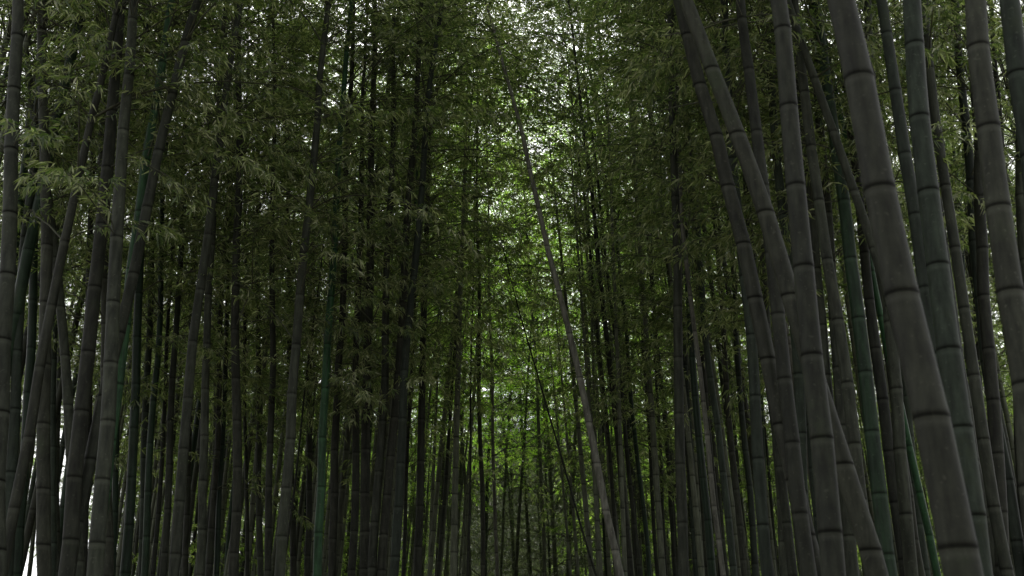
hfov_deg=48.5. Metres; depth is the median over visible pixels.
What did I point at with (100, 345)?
bamboo
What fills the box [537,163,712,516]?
bamboo
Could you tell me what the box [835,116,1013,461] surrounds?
bamboo
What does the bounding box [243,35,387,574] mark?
bamboo
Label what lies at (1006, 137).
bamboo
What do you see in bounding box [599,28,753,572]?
bamboo
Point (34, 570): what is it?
sky
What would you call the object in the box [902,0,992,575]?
bamboo
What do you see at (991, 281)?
bamboo
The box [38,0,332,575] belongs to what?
bamboo
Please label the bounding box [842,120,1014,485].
bamboo
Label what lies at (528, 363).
bamboo
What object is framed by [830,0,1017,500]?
bamboo
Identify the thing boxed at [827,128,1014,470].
bamboo
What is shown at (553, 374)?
bamboo
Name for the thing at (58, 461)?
bamboo
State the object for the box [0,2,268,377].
bamboo
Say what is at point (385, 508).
bamboo
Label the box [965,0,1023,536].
bamboo
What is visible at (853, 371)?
bamboo
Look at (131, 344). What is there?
bamboo
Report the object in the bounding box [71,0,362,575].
bamboo
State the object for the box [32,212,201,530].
bamboo
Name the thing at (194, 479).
bamboo
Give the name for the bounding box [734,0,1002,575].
bamboo
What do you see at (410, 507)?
bamboo
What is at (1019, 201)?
bamboo
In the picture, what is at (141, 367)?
bamboo
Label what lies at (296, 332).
bamboo
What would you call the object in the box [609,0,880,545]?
bamboo
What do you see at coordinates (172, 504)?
bamboo
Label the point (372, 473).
bamboo
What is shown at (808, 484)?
bamboo
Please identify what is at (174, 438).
bamboo
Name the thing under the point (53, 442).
bamboo
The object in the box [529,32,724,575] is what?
bamboo
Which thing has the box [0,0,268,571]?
bamboo
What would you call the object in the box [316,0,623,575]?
bamboo
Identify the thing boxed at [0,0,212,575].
bamboo
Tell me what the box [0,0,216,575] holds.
bamboo
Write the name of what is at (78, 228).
bamboo
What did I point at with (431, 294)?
bamboo
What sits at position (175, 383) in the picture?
bamboo
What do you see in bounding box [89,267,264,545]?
bamboo
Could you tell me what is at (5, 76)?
bamboo
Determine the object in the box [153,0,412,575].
bamboo
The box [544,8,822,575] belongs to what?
bamboo
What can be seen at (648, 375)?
bamboo
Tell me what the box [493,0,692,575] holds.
bamboo
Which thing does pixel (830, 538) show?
bamboo
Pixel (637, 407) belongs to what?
bamboo
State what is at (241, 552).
bamboo
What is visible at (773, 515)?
bamboo
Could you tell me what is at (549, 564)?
bamboo
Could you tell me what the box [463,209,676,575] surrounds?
bamboo
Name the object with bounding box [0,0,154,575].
bamboo
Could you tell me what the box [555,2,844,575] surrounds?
bamboo
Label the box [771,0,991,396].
bamboo
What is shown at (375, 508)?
bamboo
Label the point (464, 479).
bamboo
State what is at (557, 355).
bamboo
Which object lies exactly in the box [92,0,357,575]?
bamboo
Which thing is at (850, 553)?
bamboo
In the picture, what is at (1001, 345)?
bamboo
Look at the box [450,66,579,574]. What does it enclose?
bamboo
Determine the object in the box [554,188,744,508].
bamboo
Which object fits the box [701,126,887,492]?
bamboo
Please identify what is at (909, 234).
bamboo
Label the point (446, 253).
bamboo
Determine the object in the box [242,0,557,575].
bamboo
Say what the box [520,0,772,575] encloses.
bamboo
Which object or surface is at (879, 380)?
bamboo
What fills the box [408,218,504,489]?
bamboo
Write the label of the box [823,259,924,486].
bamboo
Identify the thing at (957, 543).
bamboo
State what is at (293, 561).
bamboo
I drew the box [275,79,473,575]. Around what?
bamboo
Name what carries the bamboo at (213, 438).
on the ground
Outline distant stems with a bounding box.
[92,53,1015,575]
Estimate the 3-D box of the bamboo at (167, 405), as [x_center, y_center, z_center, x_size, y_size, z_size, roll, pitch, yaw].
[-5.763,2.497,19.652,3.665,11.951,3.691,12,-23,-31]
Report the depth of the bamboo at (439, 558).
14.50 m
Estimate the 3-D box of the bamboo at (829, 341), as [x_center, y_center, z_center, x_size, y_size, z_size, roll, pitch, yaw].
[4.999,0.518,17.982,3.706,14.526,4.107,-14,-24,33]
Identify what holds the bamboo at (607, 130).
on the ground
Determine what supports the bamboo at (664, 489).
on the ground
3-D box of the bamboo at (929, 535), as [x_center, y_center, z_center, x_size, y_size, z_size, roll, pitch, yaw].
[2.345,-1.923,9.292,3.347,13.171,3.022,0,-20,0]
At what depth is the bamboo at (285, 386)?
17.04 m
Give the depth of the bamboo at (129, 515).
9.84 m
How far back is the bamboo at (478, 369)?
14.07 m
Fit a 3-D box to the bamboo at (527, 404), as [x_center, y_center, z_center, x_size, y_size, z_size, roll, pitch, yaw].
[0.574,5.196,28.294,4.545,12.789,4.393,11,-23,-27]
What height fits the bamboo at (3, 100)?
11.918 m
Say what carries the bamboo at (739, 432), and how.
on the ground
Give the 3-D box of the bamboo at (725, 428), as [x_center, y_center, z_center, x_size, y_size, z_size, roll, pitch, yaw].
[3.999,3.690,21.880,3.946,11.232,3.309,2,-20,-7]
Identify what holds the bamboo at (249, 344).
on the ground
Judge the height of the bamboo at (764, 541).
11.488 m
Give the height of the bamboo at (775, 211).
12.941 m
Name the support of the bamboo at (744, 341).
on the ground
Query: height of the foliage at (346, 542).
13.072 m
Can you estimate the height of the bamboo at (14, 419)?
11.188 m
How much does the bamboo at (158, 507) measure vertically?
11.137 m
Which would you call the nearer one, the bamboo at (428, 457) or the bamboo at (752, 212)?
the bamboo at (752, 212)
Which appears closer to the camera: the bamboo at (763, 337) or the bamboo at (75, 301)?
the bamboo at (763, 337)
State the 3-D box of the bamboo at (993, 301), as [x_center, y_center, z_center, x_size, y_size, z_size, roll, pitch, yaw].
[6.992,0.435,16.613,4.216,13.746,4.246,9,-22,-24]
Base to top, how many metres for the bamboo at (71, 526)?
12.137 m
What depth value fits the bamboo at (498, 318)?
12.43 m
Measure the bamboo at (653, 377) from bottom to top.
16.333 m
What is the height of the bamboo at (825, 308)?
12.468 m
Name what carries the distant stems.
on the ground
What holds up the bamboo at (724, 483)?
on the ground
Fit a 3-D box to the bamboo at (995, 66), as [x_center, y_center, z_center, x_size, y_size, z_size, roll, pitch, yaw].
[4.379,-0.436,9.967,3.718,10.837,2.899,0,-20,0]
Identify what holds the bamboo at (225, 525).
on the ground
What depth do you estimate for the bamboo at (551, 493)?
24.50 m
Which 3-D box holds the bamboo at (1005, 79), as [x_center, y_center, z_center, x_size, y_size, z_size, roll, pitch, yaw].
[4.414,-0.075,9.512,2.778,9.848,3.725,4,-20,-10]
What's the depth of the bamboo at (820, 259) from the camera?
21.73 m
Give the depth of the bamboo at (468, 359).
23.64 m
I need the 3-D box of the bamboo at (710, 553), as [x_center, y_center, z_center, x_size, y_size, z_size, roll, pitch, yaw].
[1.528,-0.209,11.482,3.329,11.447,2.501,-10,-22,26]
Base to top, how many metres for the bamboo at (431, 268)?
17.259 m
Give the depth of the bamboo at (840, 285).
10.53 m
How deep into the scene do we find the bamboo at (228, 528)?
18.68 m
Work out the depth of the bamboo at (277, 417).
19.65 m
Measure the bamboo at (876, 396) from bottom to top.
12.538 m
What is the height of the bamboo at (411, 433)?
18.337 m
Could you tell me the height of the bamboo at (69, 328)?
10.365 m
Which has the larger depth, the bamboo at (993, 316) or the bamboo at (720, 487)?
the bamboo at (720, 487)
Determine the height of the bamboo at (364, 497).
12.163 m
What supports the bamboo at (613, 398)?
on the ground
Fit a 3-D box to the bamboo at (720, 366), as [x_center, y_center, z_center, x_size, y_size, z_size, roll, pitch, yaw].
[2.285,-1.743,15.451,4.276,17.044,3.939,-4,-20,11]
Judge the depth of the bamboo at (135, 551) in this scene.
19.39 m
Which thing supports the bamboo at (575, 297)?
on the ground
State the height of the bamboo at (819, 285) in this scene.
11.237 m
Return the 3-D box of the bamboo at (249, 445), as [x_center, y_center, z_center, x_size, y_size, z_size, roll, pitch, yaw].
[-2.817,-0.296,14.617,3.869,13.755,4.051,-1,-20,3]
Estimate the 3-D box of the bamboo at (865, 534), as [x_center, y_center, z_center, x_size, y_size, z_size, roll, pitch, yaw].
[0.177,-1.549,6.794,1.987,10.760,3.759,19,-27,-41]
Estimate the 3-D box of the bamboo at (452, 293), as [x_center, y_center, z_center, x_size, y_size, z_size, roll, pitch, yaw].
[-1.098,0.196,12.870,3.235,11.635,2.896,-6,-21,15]
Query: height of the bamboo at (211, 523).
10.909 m
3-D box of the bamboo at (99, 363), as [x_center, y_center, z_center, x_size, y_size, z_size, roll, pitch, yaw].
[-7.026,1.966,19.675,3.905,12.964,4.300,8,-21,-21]
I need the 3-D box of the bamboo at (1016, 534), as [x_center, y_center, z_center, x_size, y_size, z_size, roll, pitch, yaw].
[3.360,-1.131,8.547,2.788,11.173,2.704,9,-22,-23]
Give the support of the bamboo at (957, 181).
on the ground
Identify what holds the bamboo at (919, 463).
on the ground
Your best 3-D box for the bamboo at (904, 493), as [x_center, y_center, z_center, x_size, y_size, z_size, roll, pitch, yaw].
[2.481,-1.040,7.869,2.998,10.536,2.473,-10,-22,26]
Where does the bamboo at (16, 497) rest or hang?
on the ground
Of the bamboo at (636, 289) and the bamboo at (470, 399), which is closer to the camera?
the bamboo at (470, 399)
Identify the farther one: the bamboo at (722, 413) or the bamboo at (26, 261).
the bamboo at (722, 413)
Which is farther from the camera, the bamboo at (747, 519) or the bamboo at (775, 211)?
the bamboo at (747, 519)
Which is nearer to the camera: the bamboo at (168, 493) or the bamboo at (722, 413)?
the bamboo at (168, 493)
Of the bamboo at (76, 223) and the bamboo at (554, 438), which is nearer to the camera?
the bamboo at (76, 223)
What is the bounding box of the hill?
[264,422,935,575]
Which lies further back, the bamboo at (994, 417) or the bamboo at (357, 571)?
the bamboo at (357, 571)
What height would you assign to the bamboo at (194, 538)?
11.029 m
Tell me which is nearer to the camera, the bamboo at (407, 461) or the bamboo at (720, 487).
the bamboo at (407, 461)
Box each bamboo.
[0,0,125,237]
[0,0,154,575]
[0,0,164,208]
[0,0,196,575]
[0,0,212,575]
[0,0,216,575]
[0,0,220,282]
[0,0,228,377]
[0,0,232,206]
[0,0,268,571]
[0,0,272,575]
[0,0,288,575]
[0,0,317,575]
[0,0,390,575]
[0,1,156,278]
[0,1,172,289]
[0,1,233,575]
[0,2,179,383]
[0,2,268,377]
[0,3,283,554]
[0,5,253,459]
[0,7,138,506]
[0,10,129,350]
[0,24,219,438]
[1,0,337,518]
[1,44,84,419]
[2,4,203,575]
[2,114,132,530]
[2,156,83,423]
[3,4,300,575]
[10,18,268,499]
[10,46,144,575]
[12,0,268,575]
[18,0,317,575]
[19,0,265,575]
[20,50,196,452]
[21,154,144,453]
[21,185,213,498]
[22,252,222,511]
[23,3,259,575]
[27,300,248,575]
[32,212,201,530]
[36,104,201,483]
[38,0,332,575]
[38,136,201,502]
[38,272,185,481]
[42,0,400,574]
[56,1,348,575]
[60,171,223,493]
[62,164,254,533]
[63,309,224,568]
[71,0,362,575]
[71,153,239,575]
[73,0,372,564]
[75,0,349,575]
[82,1,312,575]
[85,2,326,575]
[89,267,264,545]
[89,353,195,554]
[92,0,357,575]
[93,141,322,575]
[97,140,252,502]
[100,0,392,575]
[117,350,302,572]
[121,269,231,570]
[123,326,286,570]
[124,0,395,575]
[126,5,370,545]
[132,0,404,575]
[132,261,285,575]
[142,0,426,575]
[142,1,416,575]
[143,51,338,481]
[153,0,409,575]
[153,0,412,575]
[153,0,485,575]
[154,0,380,575]
[154,0,440,575]
[162,22,334,567]
[163,0,501,575]
[164,163,331,574]
[175,191,351,575]
[177,167,436,552]
[180,172,411,512]
[183,0,510,575]
[184,12,340,552]
[192,43,428,575]
[193,0,527,575]
[193,260,326,572]
[197,159,411,575]
[200,100,388,545]
[212,0,529,575]
[213,2,434,575]
[223,1,359,575]
[226,243,380,569]
[242,0,516,575]
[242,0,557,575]
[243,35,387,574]
[267,0,605,575]
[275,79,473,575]
[279,408,463,575]
[284,78,390,554]
[292,5,524,439]
[300,1,569,513]
[300,2,567,575]
[302,182,487,536]
[304,82,462,485]
[305,1,571,563]
[309,0,561,546]
[309,3,547,575]
[309,20,479,459]
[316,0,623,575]
[317,0,565,402]
[318,0,570,575]
[323,171,468,575]
[324,0,593,575]
[325,16,559,416]
[329,208,502,549]
[334,74,488,522]
[343,0,619,575]
[348,190,507,507]
[349,4,512,407]
[359,201,549,575]
[371,173,505,510]
[374,77,559,575]
[378,13,557,575]
[379,0,608,575]
[381,87,536,557]
[398,14,612,575]
[400,168,593,575]
[400,285,578,575]
[400,338,528,575]
[406,309,502,561]
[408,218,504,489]
[409,110,520,575]
[413,245,565,575]
[415,346,519,575]
[428,330,601,575]
[429,145,583,575]
[435,21,611,575]
[436,217,622,575]
[438,0,706,575]
[445,150,597,575]
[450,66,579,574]
[459,190,674,575]
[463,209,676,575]
[467,0,718,575]
[468,0,777,575]
[471,138,739,575]
[471,304,617,575]
[475,267,616,566]
[479,0,712,575]
[483,0,725,575]
[483,134,580,573]
[486,0,736,575]
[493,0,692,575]
[495,100,640,575]
[495,294,589,574]
[496,48,666,572]
[510,4,749,575]
[511,241,647,535]
[512,0,807,520]
[515,3,721,573]
[519,0,727,575]
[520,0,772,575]
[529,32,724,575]
[535,1,789,575]
[535,221,717,575]
[537,0,770,575]
[537,87,669,435]
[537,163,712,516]
[537,246,666,558]
[540,89,671,416]
[543,0,807,575]
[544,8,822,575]
[550,0,776,575]
[551,2,760,575]
[553,0,901,575]
[554,0,837,575]
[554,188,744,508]
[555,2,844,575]
[557,162,772,485]
[561,96,768,575]
[563,213,735,522]
[565,15,839,502]
[566,0,827,575]
[568,8,742,571]
[572,251,718,557]
[573,0,987,575]
[576,291,774,574]
[582,0,950,575]
[584,0,868,574]
[585,158,719,536]
[590,0,863,493]
[591,239,811,575]
[596,0,949,498]
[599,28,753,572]
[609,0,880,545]
[610,0,905,575]
[611,0,956,335]
[611,3,1014,575]
[620,135,748,518]
[623,0,908,575]
[632,254,744,519]
[636,0,1014,575]
[636,256,788,497]
[638,0,816,575]
[639,3,957,358]
[646,0,1008,575]
[647,258,812,575]
[649,43,877,476]
[650,0,986,575]
[651,14,900,413]
[658,0,1013,575]
[660,5,1016,427]
[665,213,864,575]
[679,0,888,575]
[685,0,897,507]
[686,132,862,391]
[701,6,852,423]
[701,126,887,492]
[702,210,830,480]
[716,0,1009,289]
[717,0,1014,575]
[717,124,880,431]
[732,275,915,501]
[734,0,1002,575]
[739,5,915,575]
[742,0,1023,575]
[743,349,811,560]
[756,29,896,564]
[770,0,845,575]
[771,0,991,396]
[774,0,1023,575]
[780,0,1023,575]
[809,7,1005,414]
[810,0,1023,537]
[815,1,1023,343]
[821,200,924,500]
[821,205,918,461]
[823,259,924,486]
[825,107,990,573]
[827,0,983,575]
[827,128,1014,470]
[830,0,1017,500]
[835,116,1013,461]
[838,0,1015,390]
[838,2,1011,464]
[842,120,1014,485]
[847,0,1023,284]
[869,243,1012,538]
[876,0,939,373]
[879,11,1014,378]
[883,60,1015,575]
[897,5,1022,383]
[898,1,1022,361]
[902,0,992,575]
[910,0,1021,380]
[913,96,1012,466]
[937,1,1020,365]
[937,77,1016,423]
[949,11,1016,396]
[957,129,1012,405]
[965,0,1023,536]
[982,130,1014,406]
[999,0,1023,196]
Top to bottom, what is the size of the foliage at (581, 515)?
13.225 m
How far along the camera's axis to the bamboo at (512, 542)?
29.40 m
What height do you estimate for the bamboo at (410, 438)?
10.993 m
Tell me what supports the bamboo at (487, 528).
on the ground
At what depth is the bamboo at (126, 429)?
21.23 m
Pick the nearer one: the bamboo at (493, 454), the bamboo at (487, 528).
the bamboo at (493, 454)
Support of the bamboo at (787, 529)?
on the ground
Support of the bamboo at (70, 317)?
on the ground
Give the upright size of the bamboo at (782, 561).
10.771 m
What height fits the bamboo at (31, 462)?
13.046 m
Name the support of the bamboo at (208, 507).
on the ground
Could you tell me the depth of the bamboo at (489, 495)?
32.58 m
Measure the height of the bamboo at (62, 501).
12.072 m
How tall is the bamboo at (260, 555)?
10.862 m
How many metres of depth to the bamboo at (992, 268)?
16.17 m
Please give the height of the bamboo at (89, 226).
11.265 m
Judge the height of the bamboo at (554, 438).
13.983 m
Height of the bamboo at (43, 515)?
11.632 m
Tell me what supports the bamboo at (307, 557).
on the ground
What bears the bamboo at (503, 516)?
on the ground
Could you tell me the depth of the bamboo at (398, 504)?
10.58 m
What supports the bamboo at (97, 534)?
on the ground
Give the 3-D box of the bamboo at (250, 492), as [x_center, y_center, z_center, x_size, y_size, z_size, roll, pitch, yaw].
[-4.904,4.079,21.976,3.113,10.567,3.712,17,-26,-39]
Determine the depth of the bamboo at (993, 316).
13.42 m
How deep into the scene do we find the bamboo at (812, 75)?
7.50 m
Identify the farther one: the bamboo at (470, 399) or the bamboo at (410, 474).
the bamboo at (410, 474)
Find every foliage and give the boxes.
[28,120,502,575]
[88,345,1013,575]
[538,172,1013,575]
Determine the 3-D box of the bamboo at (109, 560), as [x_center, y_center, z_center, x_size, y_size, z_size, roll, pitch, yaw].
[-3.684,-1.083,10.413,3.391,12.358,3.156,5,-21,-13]
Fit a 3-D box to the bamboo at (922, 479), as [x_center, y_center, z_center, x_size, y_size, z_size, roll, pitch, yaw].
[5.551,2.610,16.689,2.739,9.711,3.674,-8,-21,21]
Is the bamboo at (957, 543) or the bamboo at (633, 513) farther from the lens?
the bamboo at (633, 513)
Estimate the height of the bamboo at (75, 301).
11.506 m
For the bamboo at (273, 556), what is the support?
on the ground
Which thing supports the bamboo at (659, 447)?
on the ground
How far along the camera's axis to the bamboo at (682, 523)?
9.23 m
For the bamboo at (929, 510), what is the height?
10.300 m
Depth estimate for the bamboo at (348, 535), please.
23.83 m
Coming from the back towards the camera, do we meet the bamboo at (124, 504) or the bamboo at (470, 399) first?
the bamboo at (124, 504)
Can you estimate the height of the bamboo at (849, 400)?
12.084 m
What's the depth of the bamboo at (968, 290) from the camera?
14.33 m
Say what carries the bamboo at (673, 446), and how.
on the ground
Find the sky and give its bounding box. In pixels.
[0,0,1021,575]
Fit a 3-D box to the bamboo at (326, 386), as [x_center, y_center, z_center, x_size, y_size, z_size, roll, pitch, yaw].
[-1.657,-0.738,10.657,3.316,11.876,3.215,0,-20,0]
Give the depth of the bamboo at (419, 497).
11.98 m
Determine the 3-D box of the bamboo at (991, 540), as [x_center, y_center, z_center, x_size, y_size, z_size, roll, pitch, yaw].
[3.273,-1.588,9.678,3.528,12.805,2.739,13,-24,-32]
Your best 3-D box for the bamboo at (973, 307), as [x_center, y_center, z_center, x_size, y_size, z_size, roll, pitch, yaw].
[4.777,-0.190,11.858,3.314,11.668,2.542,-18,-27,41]
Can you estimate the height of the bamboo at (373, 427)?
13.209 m
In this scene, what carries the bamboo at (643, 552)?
on the ground
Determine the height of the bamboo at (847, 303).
11.571 m
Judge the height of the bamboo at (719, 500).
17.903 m
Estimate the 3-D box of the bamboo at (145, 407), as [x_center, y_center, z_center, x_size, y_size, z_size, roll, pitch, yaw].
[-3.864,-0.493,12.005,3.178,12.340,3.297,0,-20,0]
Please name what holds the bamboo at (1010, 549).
on the ground
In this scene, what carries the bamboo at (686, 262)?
on the ground
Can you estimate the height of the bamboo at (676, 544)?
18.234 m
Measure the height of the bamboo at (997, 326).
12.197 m
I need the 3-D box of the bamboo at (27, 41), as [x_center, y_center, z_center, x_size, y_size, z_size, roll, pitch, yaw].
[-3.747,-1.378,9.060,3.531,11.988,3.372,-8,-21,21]
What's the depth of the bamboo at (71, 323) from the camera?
11.77 m
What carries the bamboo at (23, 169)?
on the ground
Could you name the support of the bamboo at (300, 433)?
on the ground
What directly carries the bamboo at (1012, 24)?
on the ground
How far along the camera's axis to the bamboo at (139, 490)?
27.04 m
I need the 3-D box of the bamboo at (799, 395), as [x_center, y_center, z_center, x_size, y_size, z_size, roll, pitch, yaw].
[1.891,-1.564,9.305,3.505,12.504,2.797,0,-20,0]
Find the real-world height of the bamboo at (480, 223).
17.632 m
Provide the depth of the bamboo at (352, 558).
11.25 m
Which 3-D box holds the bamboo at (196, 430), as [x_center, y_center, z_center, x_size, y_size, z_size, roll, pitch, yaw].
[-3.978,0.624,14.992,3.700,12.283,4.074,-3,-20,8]
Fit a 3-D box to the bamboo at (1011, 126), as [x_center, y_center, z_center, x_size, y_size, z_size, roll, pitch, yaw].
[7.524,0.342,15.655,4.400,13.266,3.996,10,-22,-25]
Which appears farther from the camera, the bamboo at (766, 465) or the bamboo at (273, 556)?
the bamboo at (766, 465)
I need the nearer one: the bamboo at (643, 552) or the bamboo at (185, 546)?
the bamboo at (185, 546)
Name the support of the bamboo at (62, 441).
on the ground
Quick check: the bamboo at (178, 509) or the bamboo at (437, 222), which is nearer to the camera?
the bamboo at (178, 509)
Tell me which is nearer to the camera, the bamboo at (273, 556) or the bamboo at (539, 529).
the bamboo at (273, 556)
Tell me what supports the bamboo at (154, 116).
on the ground
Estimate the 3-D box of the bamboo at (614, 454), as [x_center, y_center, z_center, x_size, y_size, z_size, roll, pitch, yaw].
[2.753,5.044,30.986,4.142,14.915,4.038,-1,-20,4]
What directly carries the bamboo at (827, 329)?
on the ground
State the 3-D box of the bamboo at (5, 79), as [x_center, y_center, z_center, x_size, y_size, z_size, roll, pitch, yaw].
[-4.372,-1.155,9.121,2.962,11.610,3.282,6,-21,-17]
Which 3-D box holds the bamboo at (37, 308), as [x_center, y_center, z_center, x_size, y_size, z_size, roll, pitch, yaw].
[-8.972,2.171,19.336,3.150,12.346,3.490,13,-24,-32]
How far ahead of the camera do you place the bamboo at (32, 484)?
18.05 m
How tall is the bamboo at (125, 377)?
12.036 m
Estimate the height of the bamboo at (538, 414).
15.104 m
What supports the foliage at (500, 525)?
on the ground
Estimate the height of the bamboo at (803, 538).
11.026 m
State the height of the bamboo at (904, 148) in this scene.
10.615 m
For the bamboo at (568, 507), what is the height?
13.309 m
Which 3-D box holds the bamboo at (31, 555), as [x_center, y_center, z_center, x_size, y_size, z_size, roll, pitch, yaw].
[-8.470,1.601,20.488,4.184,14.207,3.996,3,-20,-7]
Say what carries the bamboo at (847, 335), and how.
on the ground
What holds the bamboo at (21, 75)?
on the ground
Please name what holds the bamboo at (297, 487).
on the ground
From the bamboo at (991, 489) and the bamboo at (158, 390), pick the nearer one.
the bamboo at (991, 489)
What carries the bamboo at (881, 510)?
on the ground
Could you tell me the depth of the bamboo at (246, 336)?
16.44 m
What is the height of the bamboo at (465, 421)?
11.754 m
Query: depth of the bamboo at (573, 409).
29.33 m
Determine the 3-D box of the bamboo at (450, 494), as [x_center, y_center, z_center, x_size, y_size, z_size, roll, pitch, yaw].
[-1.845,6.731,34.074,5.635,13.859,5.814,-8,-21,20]
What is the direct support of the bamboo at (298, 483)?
on the ground
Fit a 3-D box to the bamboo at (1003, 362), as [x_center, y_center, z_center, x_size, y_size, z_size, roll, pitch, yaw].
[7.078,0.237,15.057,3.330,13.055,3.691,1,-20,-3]
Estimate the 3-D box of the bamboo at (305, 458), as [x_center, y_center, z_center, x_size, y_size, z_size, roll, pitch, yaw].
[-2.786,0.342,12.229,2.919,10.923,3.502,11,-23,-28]
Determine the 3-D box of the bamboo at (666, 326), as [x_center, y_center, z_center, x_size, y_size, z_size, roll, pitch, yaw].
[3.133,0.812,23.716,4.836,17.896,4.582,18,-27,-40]
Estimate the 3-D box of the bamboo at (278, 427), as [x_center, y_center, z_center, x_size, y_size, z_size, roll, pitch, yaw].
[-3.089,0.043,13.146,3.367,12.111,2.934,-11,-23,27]
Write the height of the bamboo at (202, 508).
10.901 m
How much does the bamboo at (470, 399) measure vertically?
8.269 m
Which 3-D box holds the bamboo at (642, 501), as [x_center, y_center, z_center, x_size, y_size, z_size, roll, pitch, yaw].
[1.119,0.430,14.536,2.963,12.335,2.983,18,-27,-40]
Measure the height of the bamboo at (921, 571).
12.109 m
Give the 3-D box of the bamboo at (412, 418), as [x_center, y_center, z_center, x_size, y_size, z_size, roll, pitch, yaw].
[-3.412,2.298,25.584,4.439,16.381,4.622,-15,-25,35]
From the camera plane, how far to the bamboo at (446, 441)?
27.49 m
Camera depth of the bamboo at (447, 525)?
30.39 m
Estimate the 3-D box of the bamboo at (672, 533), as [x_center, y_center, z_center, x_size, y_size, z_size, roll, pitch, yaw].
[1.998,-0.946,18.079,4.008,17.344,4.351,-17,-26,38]
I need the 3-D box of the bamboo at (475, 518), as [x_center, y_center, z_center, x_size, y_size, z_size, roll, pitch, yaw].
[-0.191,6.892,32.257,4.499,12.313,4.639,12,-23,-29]
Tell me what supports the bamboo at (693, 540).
on the ground
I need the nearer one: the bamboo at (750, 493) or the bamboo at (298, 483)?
the bamboo at (750, 493)
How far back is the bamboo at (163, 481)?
25.59 m
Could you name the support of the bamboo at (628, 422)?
on the ground
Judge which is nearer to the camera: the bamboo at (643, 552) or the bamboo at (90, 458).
the bamboo at (90, 458)
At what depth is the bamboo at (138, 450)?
21.98 m
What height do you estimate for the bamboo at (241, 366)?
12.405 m
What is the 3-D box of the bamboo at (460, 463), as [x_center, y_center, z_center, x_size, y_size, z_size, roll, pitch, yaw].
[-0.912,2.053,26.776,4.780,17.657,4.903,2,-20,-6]
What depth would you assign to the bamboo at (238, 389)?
10.12 m
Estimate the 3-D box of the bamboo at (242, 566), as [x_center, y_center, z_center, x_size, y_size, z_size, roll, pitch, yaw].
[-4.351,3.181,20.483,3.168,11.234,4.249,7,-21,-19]
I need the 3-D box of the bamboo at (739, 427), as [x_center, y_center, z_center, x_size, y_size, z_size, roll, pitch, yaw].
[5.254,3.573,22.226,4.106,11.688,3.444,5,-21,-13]
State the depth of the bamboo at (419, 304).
17.68 m
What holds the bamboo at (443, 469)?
on the ground
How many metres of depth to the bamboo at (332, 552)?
11.17 m
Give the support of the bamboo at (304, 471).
on the ground
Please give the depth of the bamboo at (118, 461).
10.98 m
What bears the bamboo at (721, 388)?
on the ground
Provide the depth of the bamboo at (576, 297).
27.54 m
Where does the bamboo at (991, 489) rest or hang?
on the ground
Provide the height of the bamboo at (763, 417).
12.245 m
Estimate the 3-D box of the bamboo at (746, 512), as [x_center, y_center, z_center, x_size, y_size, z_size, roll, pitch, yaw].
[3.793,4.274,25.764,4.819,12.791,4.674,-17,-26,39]

